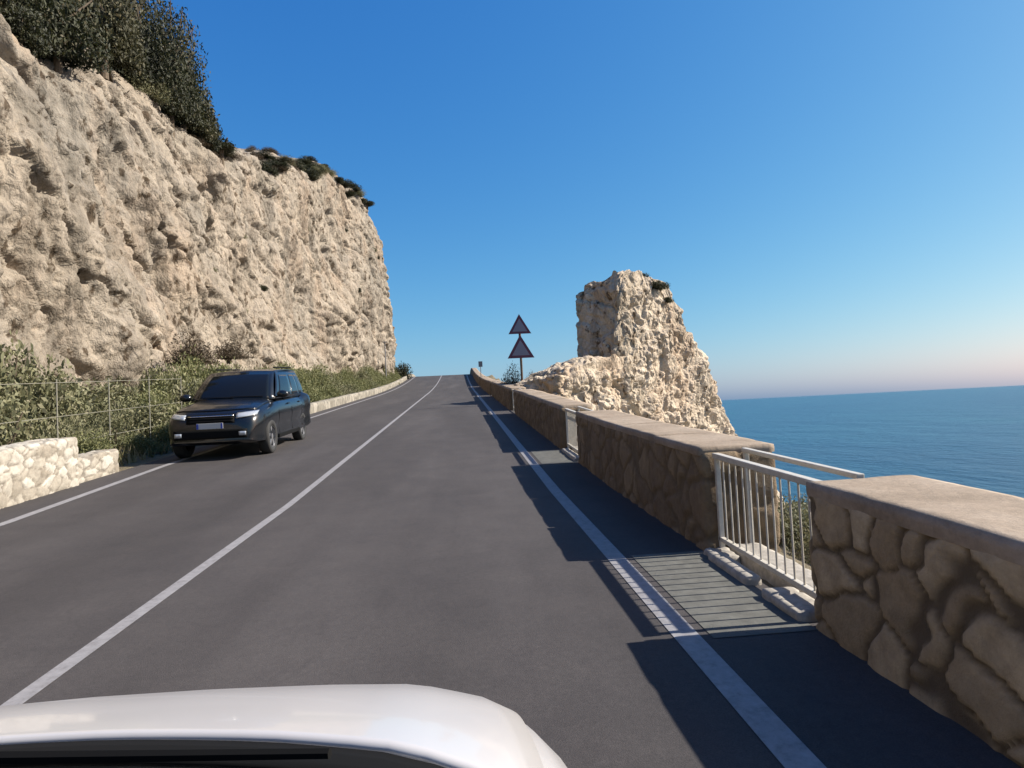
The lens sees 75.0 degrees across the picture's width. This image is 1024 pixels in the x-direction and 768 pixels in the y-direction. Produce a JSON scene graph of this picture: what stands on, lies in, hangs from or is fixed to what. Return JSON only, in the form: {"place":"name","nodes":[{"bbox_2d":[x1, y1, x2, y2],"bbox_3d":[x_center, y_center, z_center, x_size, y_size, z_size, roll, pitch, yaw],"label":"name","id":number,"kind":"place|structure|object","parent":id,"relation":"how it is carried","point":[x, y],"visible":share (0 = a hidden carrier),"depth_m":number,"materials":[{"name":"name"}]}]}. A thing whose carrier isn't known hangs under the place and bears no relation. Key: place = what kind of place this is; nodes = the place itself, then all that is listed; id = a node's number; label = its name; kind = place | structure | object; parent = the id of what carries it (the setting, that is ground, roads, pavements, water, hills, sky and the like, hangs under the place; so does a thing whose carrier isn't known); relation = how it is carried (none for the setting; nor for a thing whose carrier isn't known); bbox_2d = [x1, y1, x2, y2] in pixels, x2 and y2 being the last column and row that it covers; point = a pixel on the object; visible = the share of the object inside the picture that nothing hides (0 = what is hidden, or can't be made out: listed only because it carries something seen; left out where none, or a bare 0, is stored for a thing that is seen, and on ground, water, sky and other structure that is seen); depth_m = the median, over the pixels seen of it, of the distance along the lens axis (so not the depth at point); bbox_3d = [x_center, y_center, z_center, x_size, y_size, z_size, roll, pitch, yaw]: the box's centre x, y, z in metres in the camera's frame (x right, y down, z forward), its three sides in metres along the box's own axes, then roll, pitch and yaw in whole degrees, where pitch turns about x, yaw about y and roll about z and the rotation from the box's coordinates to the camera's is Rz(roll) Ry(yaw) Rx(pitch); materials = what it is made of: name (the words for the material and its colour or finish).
{"place":"outdoors","nodes":[
{"label":"outdoors","id":0,"kind":"place"},
{"bbox_2d":[0,13,396,396],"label":"cliff","id":1,"kind":"structure","parent":0,"point":[128,221],"depth_m":29.43,"materials":[{"name":"stone"}]},
{"bbox_2d":[0,0,24,15],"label":"evergreen tree","id":2,"kind":"object","parent":1,"relation":"on","point":[5,12],"visible":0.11,"depth_m":22.85,"materials":[{"name":"green plant"}]},
{"bbox_2d":[0,0,47,20],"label":"evergreen tree","id":3,"kind":"object","parent":1,"relation":"on","point":[7,3],"visible":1,"depth_m":21.39,"materials":[{"name":"green plant"}]},
{"bbox_2d":[0,1,52,58],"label":"scrub bush","id":4,"kind":"object","parent":1,"relation":"on","point":[27,32],"visible":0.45,"depth_m":22.18,"materials":[{"name":"green plant"}]},
{"bbox_2d":[9,0,114,75],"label":"evergreen tree","id":5,"kind":"object","parent":1,"relation":"on","point":[67,47],"visible":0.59,"depth_m":24.64,"materials":[{"name":"green plant"}]},
{"bbox_2d":[65,0,105,30],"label":"evergreen tree","id":6,"kind":"object","parent":1,"relation":"on","point":[88,5],"depth_m":27.55,"materials":[{"name":"green plant"}]},
{"bbox_2d":[70,0,146,80],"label":"evergreen tree","id":7,"kind":"object","parent":1,"relation":"on","point":[117,13],"visible":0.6,"depth_m":28.62,"materials":[{"name":"green plant"}]},
{"bbox_2d":[98,0,139,66],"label":"evergreen tree","id":8,"kind":"object","parent":1,"relation":"on","point":[127,18],"depth_m":30.55,"materials":[{"name":"green plant"}]},
{"bbox_2d":[125,0,162,68],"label":"evergreen tree","id":9,"kind":"object","parent":1,"relation":"on","point":[143,3],"visible":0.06,"depth_m":33.97,"materials":[{"name":"green plant"}]},
{"bbox_2d":[125,73,172,105],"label":"scrub bush","id":10,"kind":"object","parent":1,"relation":"on","point":[156,95],"visible":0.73,"depth_m":32.08,"materials":[{"name":"green plant"}]},
{"bbox_2d":[115,2,189,104],"bbox_3d":[-17.967,-15.833,32.562,3.650,5.374,3.631,-4,-3,28],"label":"evergreen tree","id":11,"kind":"object","parent":1,"relation":"on","point":[154,54],"visible":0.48,"depth_m":32.27,"materials":[{"name":"green plant"}]},
{"bbox_2d":[147,0,203,137],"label":"evergreen tree","id":12,"kind":"object","parent":1,"relation":"on","point":[170,111],"visible":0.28,"depth_m":35.47,"materials":[{"name":"green plant"}]},
{"bbox_2d":[163,10,214,136],"bbox_3d":[-18.513,-17.062,37.196,3.240,7.662,3.947,-3,-2,-5],"label":"evergreen tree","id":13,"kind":"object","parent":1,"relation":"on","point":[201,107],"visible":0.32,"depth_m":37.31,"materials":[{"name":"green plant"}]},
{"bbox_2d":[162,329,227,371],"bbox_3d":[-12.921,-1.371,26.764,2.939,1.823,2.081,-4,-2,19],"label":"dry shrub","id":14,"kind":"object","parent":1,"relation":"on","point":[197,348],"visible":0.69,"depth_m":26.42,"materials":[{"name":"brown plant"}]},
{"bbox_2d":[176,80,219,140],"bbox_3d":[-18.574,-15.906,38.654,3.254,5.303,2.582,-4,-2,23],"label":"evergreen tree","id":15,"kind":"object","parent":1,"relation":"on","point":[208,134],"visible":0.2,"depth_m":38.46,"materials":[{"name":"green plant"}]},
{"bbox_2d":[204,114,224,153],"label":"evergreen tree","id":16,"kind":"object","parent":1,"relation":"on","point":[215,144],"visible":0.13,"depth_m":40.07,"materials":[{"name":"green plant"}]},
{"bbox_2d":[216,134,236,168],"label":"bush","id":17,"kind":"object","parent":1,"relation":"on","point":[227,148],"visible":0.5,"depth_m":42.72,"materials":[{"name":"green plant"}]},
{"bbox_2d":[210,339,256,363],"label":"dry shrub","id":18,"kind":"object","parent":1,"relation":"on","point":[229,353],"visible":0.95,"depth_m":30.48,"materials":[{"name":"brown plant"}]},
{"bbox_2d":[227,152,247,161],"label":"dry bush","id":19,"kind":"object","parent":1,"relation":"on","point":[234,155],"visible":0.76,"depth_m":44.26,"materials":[{"name":"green plant"}]},
{"bbox_2d":[249,150,275,158],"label":"rim bush","id":20,"kind":"object","parent":1,"relation":"on","point":[267,154],"visible":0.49,"depth_m":54.08,"materials":[{"name":"green plant"}]},
{"bbox_2d":[260,161,278,177],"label":"rim bush","id":21,"kind":"object","parent":1,"relation":"on","point":[270,169],"visible":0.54,"depth_m":51.44,"materials":[{"name":"green plant"}]},
{"bbox_2d":[265,159,291,167],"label":"rim bush","id":22,"kind":"object","parent":1,"relation":"on","point":[277,162],"visible":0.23,"depth_m":53.54,"materials":[{"name":"green plant"}]},
{"bbox_2d":[266,156,291,163],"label":"rim bush","id":23,"kind":"object","parent":1,"relation":"on","point":[285,159],"visible":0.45,"depth_m":54.60,"materials":[{"name":"green plant"}]},
{"bbox_2d":[299,159,319,164],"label":"rim bush","id":24,"kind":"object","parent":1,"relation":"on","point":[306,162],"visible":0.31,"depth_m":65.91,"materials":[{"name":"green plant"}]},
{"bbox_2d":[304,168,319,181],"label":"rim bush","id":25,"kind":"object","parent":1,"relation":"on","point":[312,175],"visible":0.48,"depth_m":62.52,"materials":[{"name":"green plant"}]},
{"bbox_2d":[303,163,324,171],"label":"rim bush","id":26,"kind":"object","parent":1,"relation":"on","point":[311,165],"visible":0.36,"depth_m":63.33,"materials":[{"name":"green plant"}]},
{"bbox_2d":[342,179,358,188],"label":"rim bush","id":27,"kind":"object","parent":1,"relation":"on","point":[350,184],"visible":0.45,"depth_m":73.48,"materials":[{"name":"green plant"}]},
{"bbox_2d":[345,189,356,198],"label":"rim bush","id":28,"kind":"object","parent":1,"relation":"on","point":[348,194],"visible":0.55,"depth_m":74.69,"materials":[{"name":"green plant"}]},
{"bbox_2d":[73,375,810,587],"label":"ground","id":29,"kind":"structure","parent":0,"point":[157,456],"depth_m":14.17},
{"bbox_2d":[0,365,36,435],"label":"shrub","id":30,"kind":"object","parent":29,"relation":"on","point":[8,394],"visible":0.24,"depth_m":14.26,"materials":[{"name":"green plant"}]},
{"bbox_2d":[0,390,53,445],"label":"shrub","id":31,"kind":"object","parent":29,"relation":"on","point":[9,432],"visible":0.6,"depth_m":12.77,"materials":[{"name":"green plant"}]},
{"bbox_2d":[0,330,77,436],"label":"shrub","id":32,"kind":"object","parent":29,"relation":"on","point":[30,369],"visible":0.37,"depth_m":15.74,"materials":[{"name":"green plant"}]},
{"bbox_2d":[0,437,78,508],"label":"wall","id":33,"kind":"structure","parent":29,"relation":"on","point":[32,469],"depth_m":10.30,"materials":[{"name":"stone"}]},
{"bbox_2d":[14,412,82,441],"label":"shrub","id":34,"kind":"object","parent":29,"relation":"on","point":[54,433],"visible":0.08,"depth_m":14.04,"materials":[{"name":"green plant"}]},
{"bbox_2d":[2,352,98,433],"bbox_3d":[-12.228,0.475,16.799,2.809,2.630,3.297,-1,-3,-41],"label":"shrub","id":35,"kind":"object","parent":29,"relation":"on","point":[81,407],"visible":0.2,"depth_m":16.77,"materials":[{"name":"green plant"}]},
{"bbox_2d":[44,410,111,448],"bbox_3d":[-9.772,1.279,14.950,1.457,1.407,1.619,-2,-3,-26],"label":"shrub","id":36,"kind":"object","parent":29,"relation":"on","point":[82,427],"visible":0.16,"depth_m":14.85,"materials":[{"name":"green plant"}]},
{"bbox_2d":[0,376,181,445],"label":"wire fence","id":37,"kind":"object","parent":29,"relation":"on","point":[57,416],"visible":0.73,"depth_m":15.29,"materials":[{"name":"metal"}]},
{"bbox_2d":[72,427,119,457],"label":"shrub","id":38,"kind":"object","parent":29,"relation":"on","point":[86,446],"visible":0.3,"depth_m":13.94,"materials":[{"name":"green plant"}]},
{"bbox_2d":[77,449,118,483],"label":"wall","id":39,"kind":"structure","parent":29,"relation":"on","point":[94,464],"depth_m":12.25,"materials":[{"name":"stone"}]},
{"bbox_2d":[62,376,133,430],"bbox_3d":[-11.813,0.699,18.226,2.904,1.876,2.542,-4,-2,22],"label":"shrub","id":40,"kind":"object","parent":29,"relation":"on","point":[94,403],"visible":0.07,"depth_m":18.11,"materials":[{"name":"green plant"}]},
{"bbox_2d":[80,378,141,415],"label":"shrub","id":41,"kind":"object","parent":29,"relation":"on","point":[112,395],"visible":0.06,"depth_m":19.80,"materials":[{"name":"green plant"}]},
{"bbox_2d":[84,399,147,448],"bbox_3d":[-10.037,1.177,16.864,1.478,1.666,1.642,-2,-3,-27],"label":"shrub","id":42,"kind":"object","parent":29,"relation":"on","point":[117,420],"visible":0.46,"depth_m":16.73,"materials":[{"name":"green plant"}]},
{"bbox_2d":[83,374,154,406],"bbox_3d":[-11.967,0.687,20.293,2.118,2.059,1.805,-2,-2,-22],"label":"shrub","id":43,"kind":"object","parent":29,"relation":"on","point":[131,390],"visible":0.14,"depth_m":20.25,"materials":[{"name":"green plant"}]},
{"bbox_2d":[101,435,172,465],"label":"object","id":44,"kind":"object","parent":29,"relation":"on","point":[132,456],"depth_m":15.08,"materials":[{"name":"green plant"}]},
{"bbox_2d":[113,430,172,453],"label":"shrub","id":45,"kind":"object","parent":29,"relation":"on","point":[140,441],"visible":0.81,"depth_m":15.79,"materials":[{"name":"green plant"}]},
{"bbox_2d":[113,397,183,440],"bbox_3d":[-9.900,1.080,18.351,2.316,1.496,2.027,-1,-3,-43],"label":"shrub","id":46,"kind":"object","parent":29,"relation":"on","point":[161,414],"visible":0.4,"depth_m":17.90,"materials":[{"name":"green plant"}]},
{"bbox_2d":[124,380,180,418],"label":"shrub","id":47,"kind":"object","parent":29,"relation":"on","point":[146,400],"visible":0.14,"depth_m":19.75,"materials":[{"name":"green plant"}]},
{"bbox_2d":[142,421,169,444],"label":"shrub","id":48,"kind":"object","parent":29,"relation":"on","point":[163,432],"visible":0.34,"depth_m":17.52,"materials":[{"name":"green plant"}]},
{"bbox_2d":[137,359,184,407],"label":"shrub","id":49,"kind":"object","parent":29,"relation":"on","point":[146,378],"visible":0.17,"depth_m":22.06,"materials":[{"name":"green plant"}]},
{"bbox_2d":[141,361,208,410],"bbox_3d":[-11.042,0.564,22.254,2.367,2.701,2.778,-3,-2,9],"label":"shrub","id":50,"kind":"object","parent":29,"relation":"on","point":[189,391],"visible":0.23,"depth_m":22.15,"materials":[{"name":"green plant"}]},
{"bbox_2d":[156,357,205,390],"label":"shrub","id":51,"kind":"object","parent":29,"relation":"on","point":[181,370],"visible":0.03,"depth_m":23.56,"materials":[{"name":"green plant"}]},
{"bbox_2d":[171,344,219,387],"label":"shrub","id":52,"kind":"object","parent":29,"relation":"on","point":[191,364],"visible":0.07,"depth_m":25.30,"materials":[{"name":"green plant"}]},
{"bbox_2d":[198,354,224,374],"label":"shrub","id":53,"kind":"object","parent":29,"relation":"on","point":[206,367],"visible":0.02,"depth_m":28.00,"materials":[{"name":"green plant"}]},
{"bbox_2d":[200,356,242,380],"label":"shrub","id":54,"kind":"object","parent":29,"relation":"on","point":[225,366],"visible":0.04,"depth_m":25.62,"materials":[{"name":"green plant"}]},
{"bbox_2d":[280,360,299,374],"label":"shrub","id":55,"kind":"object","parent":29,"relation":"on","point":[286,364],"visible":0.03,"depth_m":39.40,"materials":[{"name":"green plant"}]},
{"bbox_2d":[287,366,314,391],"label":"shrub","id":56,"kind":"object","parent":29,"relation":"on","point":[302,381],"visible":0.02,"depth_m":37.60,"materials":[{"name":"green plant"}]},
{"bbox_2d":[294,363,322,391],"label":"shrub","id":57,"kind":"object","parent":29,"relation":"on","point":[305,370],"visible":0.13,"depth_m":39.65,"materials":[{"name":"green plant"}]},
{"bbox_2d":[299,379,324,401],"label":"shrub","id":58,"kind":"object","parent":29,"relation":"on","point":[303,386],"visible":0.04,"depth_m":33.89,"materials":[{"name":"green plant"}]},
{"bbox_2d":[306,386,325,402],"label":"shrub","id":59,"kind":"object","parent":29,"relation":"on","point":[316,394],"visible":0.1,"depth_m":35.16,"materials":[{"name":"green plant"}]},
{"bbox_2d":[302,385,332,399],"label":"shrub","id":60,"kind":"object","parent":29,"relation":"on","point":[323,394],"visible":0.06,"depth_m":37.71,"materials":[{"name":"green plant"}]},
{"bbox_2d":[307,362,335,388],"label":"shrub","id":61,"kind":"object","parent":29,"relation":"on","point":[321,379],"visible":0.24,"depth_m":42.35,"materials":[{"name":"green plant"}]},
{"bbox_2d":[313,359,339,383],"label":"shrub","id":62,"kind":"object","parent":29,"relation":"on","point":[327,372],"visible":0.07,"depth_m":45.69,"materials":[{"name":"green plant"}]},
{"bbox_2d":[318,383,344,397],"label":"shrub","id":63,"kind":"object","parent":29,"relation":"on","point":[334,394],"visible":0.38,"depth_m":39.70,"materials":[{"name":"green plant"}]},
{"bbox_2d":[331,380,359,393],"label":"shrub","id":64,"kind":"object","parent":29,"relation":"on","point":[350,387],"visible":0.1,"depth_m":45.81,"materials":[{"name":"green plant"}]},
{"bbox_2d":[338,365,352,381],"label":"shrub","id":65,"kind":"object","parent":29,"relation":"on","point":[344,375],"visible":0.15,"depth_m":52.98,"materials":[{"name":"green plant"}]},
{"bbox_2d":[337,385,353,394],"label":"shrub","id":66,"kind":"object","parent":29,"relation":"on","point":[343,389],"visible":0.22,"depth_m":44.16,"materials":[{"name":"green plant"}]},
{"bbox_2d":[339,366,359,379],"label":"shrub","id":67,"kind":"object","parent":29,"relation":"on","point":[349,369],"visible":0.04,"depth_m":57.11,"materials":[{"name":"green plant"}]},
{"bbox_2d":[344,375,369,390],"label":"shrub","id":68,"kind":"object","parent":29,"relation":"on","point":[365,386],"visible":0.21,"depth_m":52.18,"materials":[{"name":"green plant"}]},
{"bbox_2d":[348,366,372,382],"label":"shrub","id":69,"kind":"object","parent":29,"relation":"on","point":[364,375],"visible":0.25,"depth_m":59.55,"materials":[{"name":"green plant"}]},
{"bbox_2d":[310,374,415,413],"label":"wall","id":70,"kind":"structure","parent":29,"relation":"on","point":[318,406],"depth_m":40.50,"materials":[{"name":"stone"}]},
{"bbox_2d":[355,364,375,384],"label":"shrub","id":71,"kind":"object","parent":29,"relation":"on","point":[370,375],"visible":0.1,"depth_m":61.78,"materials":[{"name":"green plant"}]},
{"bbox_2d":[358,376,376,389],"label":"shrub","id":72,"kind":"object","parent":29,"relation":"on","point":[366,381],"visible":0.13,"depth_m":57.44,"materials":[{"name":"green plant"}]},
{"bbox_2d":[394,361,412,378],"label":"shrub","id":73,"kind":"object","parent":29,"relation":"on","point":[401,370],"visible":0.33,"depth_m":87.11,"materials":[{"name":"green plant"}]},
{"bbox_2d":[470,368,485,385],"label":"parapet wall","id":74,"kind":"structure","parent":29,"relation":"on","point":[475,373],"depth_m":75.11,"materials":[{"name":"stone"}]},
{"bbox_2d":[480,377,498,394],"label":"parapet wall","id":75,"kind":"structure","parent":29,"relation":"on","point":[485,383],"depth_m":48.33,"materials":[{"name":"stone"}]},
{"bbox_2d":[491,381,525,410],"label":"parapet wall","id":76,"kind":"structure","parent":29,"relation":"on","point":[502,394],"depth_m":29.55,"materials":[{"name":"stone"}]},
{"bbox_2d":[500,360,520,383],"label":"scrub bush","id":77,"kind":"object","parent":29,"relation":"on","point":[513,381],"visible":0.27,"depth_m":33.56,"materials":[{"name":"green plant"}]},
{"bbox_2d":[508,315,533,380],"bbox_3d":[0.419,-0.932,30.183,1.220,4.481,0.132,-3,-2,-5],"label":"warning sign","id":78,"kind":"object","parent":29,"relation":"on","point":[520,350],"visible":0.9,"depth_m":30.16,"materials":[{"name":"red"}]},
{"bbox_2d":[513,389,591,448],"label":"parapet wall","id":79,"kind":"structure","parent":29,"relation":"on","point":[542,413],"depth_m":15.54,"materials":[{"name":"stone"}]},
{"bbox_2d":[562,446,578,460],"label":"opening sill","id":80,"kind":"structure","parent":29,"relation":"on","point":[572,453],"depth_m":12.26,"materials":[{"name":"concrete"}]},
{"bbox_2d":[565,406,593,451],"bbox_3d":[1.280,0.907,12.360,0.305,1.000,1.702,-3,-2,-5],"label":"metal railing","id":81,"kind":"object","parent":29,"relation":"on","point":[570,428],"visible":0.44,"depth_m":12.66,"materials":[{"name":"silver metal"}]},
{"bbox_2d":[575,410,780,551],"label":"parapet wall","id":82,"kind":"structure","parent":29,"relation":"on","point":[663,472],"depth_m":6.36,"materials":[{"name":"stone"}]},
{"bbox_2d":[703,543,817,621],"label":"opening sill","id":83,"kind":"structure","parent":29,"relation":"on","point":[790,599],"depth_m":4.68,"materials":[{"name":"concrete"}]},
{"bbox_2d":[712,447,864,597],"bbox_3d":[1.897,0.982,4.735,0.305,0.963,1.621,-3,-2,-5],"label":"metal railing","id":84,"kind":"object","parent":83,"relation":"on","point":[748,465],"visible":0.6,"depth_m":4.77,"materials":[{"name":"silver metal"}]},
{"bbox_2d":[777,493,808,531],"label":"scrub bush","id":85,"kind":"object","parent":29,"relation":"on","point":[792,504],"visible":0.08,"depth_m":7.24,"materials":[{"name":"green plant"}]},
{"bbox_2d":[779,500,809,553],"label":"scrub bush","id":86,"kind":"object","parent":29,"relation":"on","point":[796,531],"visible":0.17,"depth_m":6.50,"materials":[{"name":"green plant"}]},
{"bbox_2d":[785,528,810,563],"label":"scrub bush","id":87,"kind":"object","parent":29,"relation":"on","point":[806,550],"visible":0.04,"depth_m":5.90,"materials":[{"name":"green plant"}]},
{"bbox_2d":[806,475,1023,767],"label":"parapet wall","id":88,"kind":"structure","parent":29,"relation":"on","point":[918,581],"depth_m":2.92,"materials":[{"name":"brown stone"}]},
{"bbox_2d":[0,374,1021,767],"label":"road","id":89,"kind":"structure","parent":0,"point":[436,536],"depth_m":4.74,"materials":[{"name":"grey asphalt"}]},
{"bbox_2d":[0,377,414,525],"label":"road verge line","id":90,"kind":"object","parent":89,"relation":"on","point":[62,502],"visible":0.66,"depth_m":11.02,"materials":[{"name":"paint"}]},
{"bbox_2d":[0,375,441,705],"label":"road centre line","id":91,"kind":"object","parent":89,"relation":"on","point":[41,683],"visible":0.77,"depth_m":4.73,"materials":[{"name":"paint"}]},
{"bbox_2d":[169,367,310,457],"bbox_3d":[-6.532,0.588,16.360,2.475,1.989,4.844,-3,1,-5],"label":"parked car","id":92,"kind":"object","parent":89,"relation":"on","point":[265,409],"visible":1,"depth_m":15.07,"materials":[{"name":"black paint"}]},
{"bbox_2d":[0,684,566,767],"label":"white car","id":93,"kind":"object","parent":89,"relation":"on","point":[369,726],"visible":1,"depth_m":1.10,"materials":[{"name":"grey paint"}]},
{"bbox_2d":[531,450,576,463],"bbox_3d":[0.745,1.335,12.300,0.610,0.116,1.800,-3,-2,-5],"label":"drain apron","id":94,"kind":"object","parent":89,"relation":"on","point":[551,456],"visible":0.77,"depth_m":12.21,"materials":[{"name":"concrete"}]},
{"bbox_2d":[466,374,826,767],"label":"road edge line","id":95,"kind":"object","parent":89,"relation":"on","point":[782,742],"visible":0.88,"depth_m":3.54,"materials":[{"name":"paint"}]},
{"bbox_2d":[631,551,817,637],"bbox_3d":[1.363,1.409,4.664,0.610,0.080,1.800,-3,-2,-5],"label":"drain apron","id":96,"kind":"object","parent":89,"relation":"on","point":[713,600],"visible":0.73,"depth_m":4.41,"materials":[{"name":"concrete"}]},
{"bbox_2d":[133,0,1023,399],"label":"sky","id":97,"kind":"structure","parent":0,"point":[828,195],"materials":[{"name":"blue"}]},
{"bbox_2d":[514,354,663,421],"bbox_3d":[6.808,11.408,28.459,11.812,25.940,18.732,-5,-3,43],"label":"rock outcrop","id":98,"kind":"object","parent":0,"point":[602,383],"visible":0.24,"depth_m":29.79,"materials":[{"name":"stone"}]},
{"bbox_2d":[575,270,784,508],"bbox_3d":[10.124,11.351,36.168,14.328,34.397,25.196,-5,-3,43],"label":"rock stack","id":99,"kind":"object","parent":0,"point":[636,317],"visible":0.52,"depth_m":33.69,"materials":[{"name":"stone"}]},
{"bbox_2d":[651,280,670,290],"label":"scrub bush","id":100,"kind":"object","parent":99,"relation":"on","point":[659,285],"visible":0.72,"depth_m":34.24,"materials":[{"name":"green plant"}]},
{"bbox_2d":[721,385,1023,514],"bbox_3d":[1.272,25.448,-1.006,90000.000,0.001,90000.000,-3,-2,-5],"label":"sea","id":101,"kind":"structure","parent":0,"point":[972,437],"depth_m":413.79,"materials":[{"name":"liquid"}]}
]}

